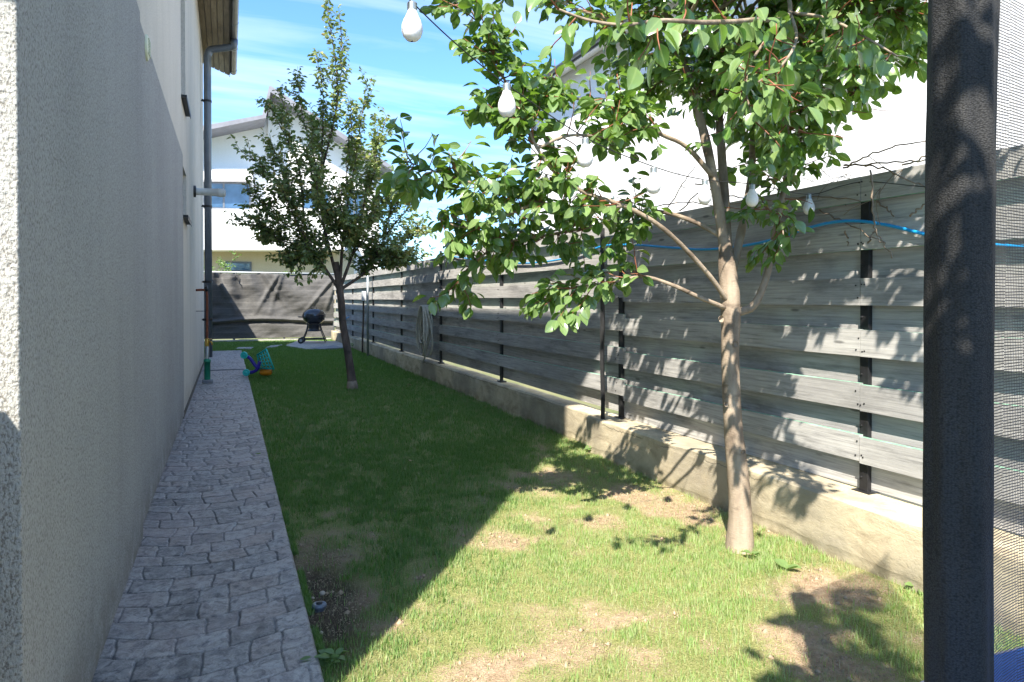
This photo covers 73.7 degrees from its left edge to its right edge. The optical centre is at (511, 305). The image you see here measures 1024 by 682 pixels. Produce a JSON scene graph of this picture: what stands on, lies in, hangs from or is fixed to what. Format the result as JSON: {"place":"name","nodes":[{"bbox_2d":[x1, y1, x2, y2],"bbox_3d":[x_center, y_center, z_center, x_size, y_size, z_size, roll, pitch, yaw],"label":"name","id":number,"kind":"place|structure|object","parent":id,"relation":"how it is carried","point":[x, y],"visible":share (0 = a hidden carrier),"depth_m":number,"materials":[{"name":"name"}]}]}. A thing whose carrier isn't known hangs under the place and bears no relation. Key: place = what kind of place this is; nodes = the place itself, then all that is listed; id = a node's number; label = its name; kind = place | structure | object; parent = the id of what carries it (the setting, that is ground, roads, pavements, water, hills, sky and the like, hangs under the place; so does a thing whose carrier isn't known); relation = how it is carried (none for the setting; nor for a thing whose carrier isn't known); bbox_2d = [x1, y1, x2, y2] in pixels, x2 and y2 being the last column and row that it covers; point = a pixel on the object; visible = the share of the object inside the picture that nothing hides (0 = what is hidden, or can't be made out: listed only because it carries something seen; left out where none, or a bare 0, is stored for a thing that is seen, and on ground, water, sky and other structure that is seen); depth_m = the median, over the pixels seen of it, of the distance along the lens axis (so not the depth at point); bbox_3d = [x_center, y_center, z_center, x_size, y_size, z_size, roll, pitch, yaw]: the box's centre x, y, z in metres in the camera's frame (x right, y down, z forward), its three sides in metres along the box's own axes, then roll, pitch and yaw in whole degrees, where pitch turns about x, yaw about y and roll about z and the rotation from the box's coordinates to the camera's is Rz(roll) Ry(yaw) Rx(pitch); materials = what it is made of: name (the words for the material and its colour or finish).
{"place":"outdoors","nodes":[
{"label":"outdoors","id":0,"kind":"place"},
{"bbox_2d":[92,485,323,681],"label":"path","id":1,"kind":"structure","parent":0,"point":[211,592],"depth_m":2.93,"materials":[{"name":"grey stone"}]},
{"bbox_2d":[154,350,274,496],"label":"path","id":2,"kind":"structure","parent":0,"point":[219,440],"depth_m":6.19,"materials":[{"name":"grey stone"}]},
{"bbox_2d":[0,0,238,681],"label":"house","id":3,"kind":"structure","parent":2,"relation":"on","point":[105,233],"depth_m":2.34,"materials":[{"name":"beige paint"}]},
{"bbox_2d":[181,94,190,118],"bbox_3d":[-3.749,-2.970,7.670,0.211,1.520,0.860,0,1,-23],"label":"window","id":4,"kind":"structure","parent":3,"relation":"in","point":[184,98],"depth_m":7.63,"materials":[{"name":"black glass"}]},
{"bbox_2d":[183,215,191,226],"bbox_3d":[-3.793,-1.242,7.795,0.211,0.600,0.830,0,1,-23],"label":"window","id":5,"kind":"structure","parent":3,"relation":"in","point":[186,218],"depth_m":7.72,"materials":[{"name":"black glass"}]},
{"bbox_2d":[196,286,212,383],"bbox_3d":[-4.700,0.451,10.441,0.244,1.480,0.160,0,1,-23],"label":"water standpipe","id":6,"kind":"object","parent":2,"relation":"on","point":[207,372],"visible":0.98,"depth_m":10.44,"materials":[{"name":"green plastic"}]},
{"bbox_2d":[203,369,243,370],"bbox_3d":[-5.198,1.164,12.310,0.691,0.014,0.120,0,1,-23],"label":"drain channel","id":7,"kind":"object","parent":2,"relation":"on","point":[226,369],"visible":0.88,"depth_m":12.32,"materials":[{"name":"metal"}]},
{"bbox_2d":[248,368,555,457],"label":"grass","id":8,"kind":"structure","parent":0,"point":[407,419],"depth_m":7.84,"materials":[{"name":"green plant"}]},
{"bbox_2d":[204,308,617,413],"bbox_3d":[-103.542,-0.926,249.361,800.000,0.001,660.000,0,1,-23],"label":"ground","id":9,"kind":"structure","parent":0,"point":[532,387],"depth_m":13.62,"materials":[{"name":"beige concrete"}]},
{"bbox_2d":[212,250,241,273],"bbox_3d":[-9.939,-0.486,22.993,1.289,3.095,1.495,0,1,9],"label":"shrub","id":10,"kind":"object","parent":9,"relation":"on","point":[226,264],"visible":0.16,"depth_m":22.81,"materials":[{"name":"green plant"}]},
{"bbox_2d":[203,86,391,302],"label":"back house","id":11,"kind":"structure","parent":9,"relation":"on","point":[230,166],"depth_m":36.73,"materials":[{"name":"white paint"}]},
{"bbox_2d":[212,182,250,208],"bbox_3d":[-15.345,-5.903,36.825,2.356,1.500,0.061,0,1,-23],"label":"window","id":12,"kind":"structure","parent":11,"relation":"in","point":[233,196],"depth_m":36.88,"materials":[{"name":"blue glass"}]},
{"bbox_2d":[225,261,251,271],"bbox_3d":[-14.484,-2.034,36.141,1.304,0.546,0.060,0,1,-23],"label":"window","id":13,"kind":"structure","parent":11,"relation":"in","point":[240,266],"depth_m":36.18,"materials":[{"name":"blue glass"}]},
{"bbox_2d":[304,193,328,208],"bbox_3d":[-10.987,-5.899,38.310,1.508,1.122,0.061,0,1,-23],"label":"window","id":14,"kind":"structure","parent":11,"relation":"in","point":[307,205],"depth_m":38.17,"materials":[{"name":"blue glass"}]},
{"bbox_2d":[345,191,363,214],"bbox_3d":[-9.047,-5.824,39.116,1.070,1.572,0.061,0,1,-23],"label":"window","id":15,"kind":"structure","parent":11,"relation":"in","point":[354,212],"depth_m":39.10,"materials":[{"name":"blue glass"}]},
{"bbox_2d":[479,0,1023,233],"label":"neighbour house","id":16,"kind":"structure","parent":9,"relation":"on","point":[902,120],"depth_m":10.84,"materials":[{"name":"white paint"}]},
{"bbox_2d":[203,0,640,268],"label":"sky","id":17,"kind":"structure","parent":0,"point":[421,79],"materials":[{"name":"blue"}]},
{"bbox_2d":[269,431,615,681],"bbox_3d":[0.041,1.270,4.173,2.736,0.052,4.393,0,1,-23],"label":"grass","id":18,"kind":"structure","parent":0,"point":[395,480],"depth_m":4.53,"materials":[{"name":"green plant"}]},
{"bbox_2d":[204,337,1023,681],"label":"lawn","id":19,"kind":"structure","parent":0,"point":[524,665],"depth_m":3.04,"materials":[{"name":"plant"}]},
{"bbox_2d":[240,348,274,375],"bbox_3d":[-4.250,0.955,11.391,0.681,0.498,0.455,0,1,-4],"label":"toy cart","id":20,"kind":"object","parent":19,"relation":"on","point":[264,371],"visible":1,"depth_m":11.21,"materials":[{"name":"teal plastic"}]},
{"bbox_2d":[204,271,334,341],"bbox_3d":[-7.856,0.076,20.813,4.850,2.212,0.416,0,1,-23],"label":"fabric screen","id":21,"kind":"object","parent":19,"relation":"on","point":[266,305],"visible":0.73,"depth_m":20.95,"materials":[{"name":"fabric"}]},
{"bbox_2d":[204,339,400,374],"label":"grass","id":22,"kind":"structure","parent":19,"relation":"on","point":[283,358],"depth_m":14.88,"materials":[{"name":"green plant"}]},
{"bbox_2d":[286,341,342,349],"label":"concrete slab","id":23,"kind":"structure","parent":19,"relation":"on","point":[306,344],"depth_m":18.92,"materials":[{"name":"grey concrete"}]},
{"bbox_2d":[298,307,326,343],"bbox_3d":[-5.729,0.564,19.578,0.789,1.038,0.670,0,1,-11],"label":"kettle grill","id":24,"kind":"object","parent":23,"relation":"on","point":[313,317],"visible":1,"depth_m":19.40,"materials":[{"name":"metal"}]},
{"bbox_2d":[312,345,342,349],"bbox_3d":[-4.853,1.130,17.829,0.888,0.077,0.934,-1,1,-41],"label":"grey board","id":25,"kind":"object","parent":23,"relation":"on","point":[334,347],"visible":0.49,"depth_m":17.63,"materials":[{"name":"grey concrete"}]},
{"bbox_2d":[312,601,326,612],"bbox_3d":[-0.824,1.306,2.919,0.063,0.076,0.063,0,1,-23],"label":"sprinkler head","id":26,"kind":"object","parent":19,"relation":"on","point":[319,606],"visible":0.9,"depth_m":2.90},
{"bbox_2d":[300,648,348,666],"bbox_3d":[-0.680,1.289,2.487,0.169,0.063,0.107,0,1,3],"label":"weed","id":27,"kind":"object","parent":19,"relation":"on","point":[329,655],"visible":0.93,"depth_m":2.47,"materials":[{"name":"green plant"}]},
{"bbox_2d":[223,0,439,389],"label":"slender tree","id":28,"kind":"object","parent":19,"relation":"on","point":[302,249],"visible":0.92,"depth_m":9.85,"materials":[{"name":"green plant"}]},
{"bbox_2d":[362,291,365,351],"bbox_3d":[-3.521,0.419,16.202,0.080,1.496,0.272,0,1,-23],"label":"pole","id":29,"kind":"object","parent":19,"relation":"on","point":[363,296],"visible":0.96,"depth_m":16.16,"materials":[{"name":"grey metal"}]},
{"bbox_2d":[366,275,368,355],"bbox_3d":[-3.257,0.196,15.423,0.055,1.958,0.106,0,1,-11],"label":"thin pole","id":30,"kind":"object","parent":19,"relation":"on","point":[367,280],"visible":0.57,"depth_m":15.40,"materials":[{"name":"metal"}]},
{"bbox_2d":[296,448,919,681],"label":"soil crumbs","id":31,"kind":"object","parent":19,"relation":"on","point":[523,654],"visible":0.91,"depth_m":2.97,"materials":[{"name":"brown soil"}]},
{"bbox_2d":[294,433,923,681],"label":"dry thatch","id":32,"kind":"object","parent":19,"relation":"on","point":[796,630],"visible":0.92,"depth_m":2.99,"materials":[{"name":"plant"}]},
{"bbox_2d":[375,0,927,553],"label":"pear tree","id":33,"kind":"object","parent":19,"relation":"on","point":[765,72],"visible":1,"depth_m":3.29,"materials":[{"name":"green plant"}]},
{"bbox_2d":[401,0,924,214],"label":"string lights","id":34,"kind":"object","parent":33,"relation":"hanging from","point":[412,29],"visible":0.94,"depth_m":2.60,"materials":[{"name":"white glass"}]},
{"bbox_2d":[331,330,1023,637],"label":"concrete wall","id":35,"kind":"structure","parent":19,"relation":"on","point":[879,534],"depth_m":4.05,"materials":[{"name":"beige concrete"}]},
{"bbox_2d":[600,228,604,418],"bbox_3d":[0.761,0.365,5.735,0.037,2.020,0.037,0,1,22],"label":"metal post","id":36,"kind":"object","parent":35,"relation":"on","point":[602,329],"visible":0.63,"depth_m":5.72,"materials":[{"name":"black metal"}]},
{"bbox_2d":[334,145,1023,534],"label":"plank fence","id":37,"kind":"object","parent":35,"relation":"on","point":[832,355],"visible":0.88,"depth_m":4.19,"materials":[{"name":"grey wood"}]},
{"bbox_2d":[416,305,433,356],"bbox_3d":[-1.357,0.412,10.870,0.253,0.832,0.535,0,1,-23],"label":"hose coil","id":38,"kind":"object","parent":37,"relation":"hanging from","point":[424,323],"visible":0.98,"depth_m":10.76,"materials":[{"name":"plastic"}]},
{"bbox_2d":[442,219,1022,263],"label":"garden hose","id":39,"kind":"object","parent":37,"relation":"attached to","point":[834,222],"visible":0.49,"depth_m":3.73,"materials":[{"name":"blue rubber"}]},
{"bbox_2d":[644,141,924,257],"bbox_3d":[1.560,-0.685,4.206,0.437,0.908,2.531,0,1,-23],"label":"dry vine","id":40,"kind":"object","parent":37,"relation":"attached to","point":[872,184],"visible":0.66,"depth_m":3.48,"materials":[{"name":"brown plant"}]},
{"bbox_2d":[740,549,759,558],"bbox_3d":[1.225,1.282,3.508,0.102,0.053,0.071,0,1,34],"label":"weed","id":41,"kind":"object","parent":19,"relation":"on","point":[751,552],"visible":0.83,"depth_m":3.50,"materials":[{"name":"green plant"}]},
{"bbox_2d":[774,559,800,569],"bbox_3d":[1.344,1.284,3.339,0.137,0.054,0.045,1,1,43],"label":"weed","id":42,"kind":"object","parent":19,"relation":"on","point":[782,562],"visible":0.95,"depth_m":3.35,"materials":[{"name":"green plant"}]},
{"bbox_2d":[905,582,921,593],"bbox_3d":[1.836,1.281,3.112,0.091,0.065,0.133,0,1,19],"label":"weed","id":43,"kind":"object","parent":19,"relation":"on","point":[908,583],"visible":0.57,"depth_m":3.10,"materials":[{"name":"green plant"}]},
{"bbox_2d":[921,0,1023,681],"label":"trampoline","id":44,"kind":"object","parent":19,"relation":"on","point":[960,539],"visible":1,"depth_m":1.22,"materials":[{"name":"grey metal"}]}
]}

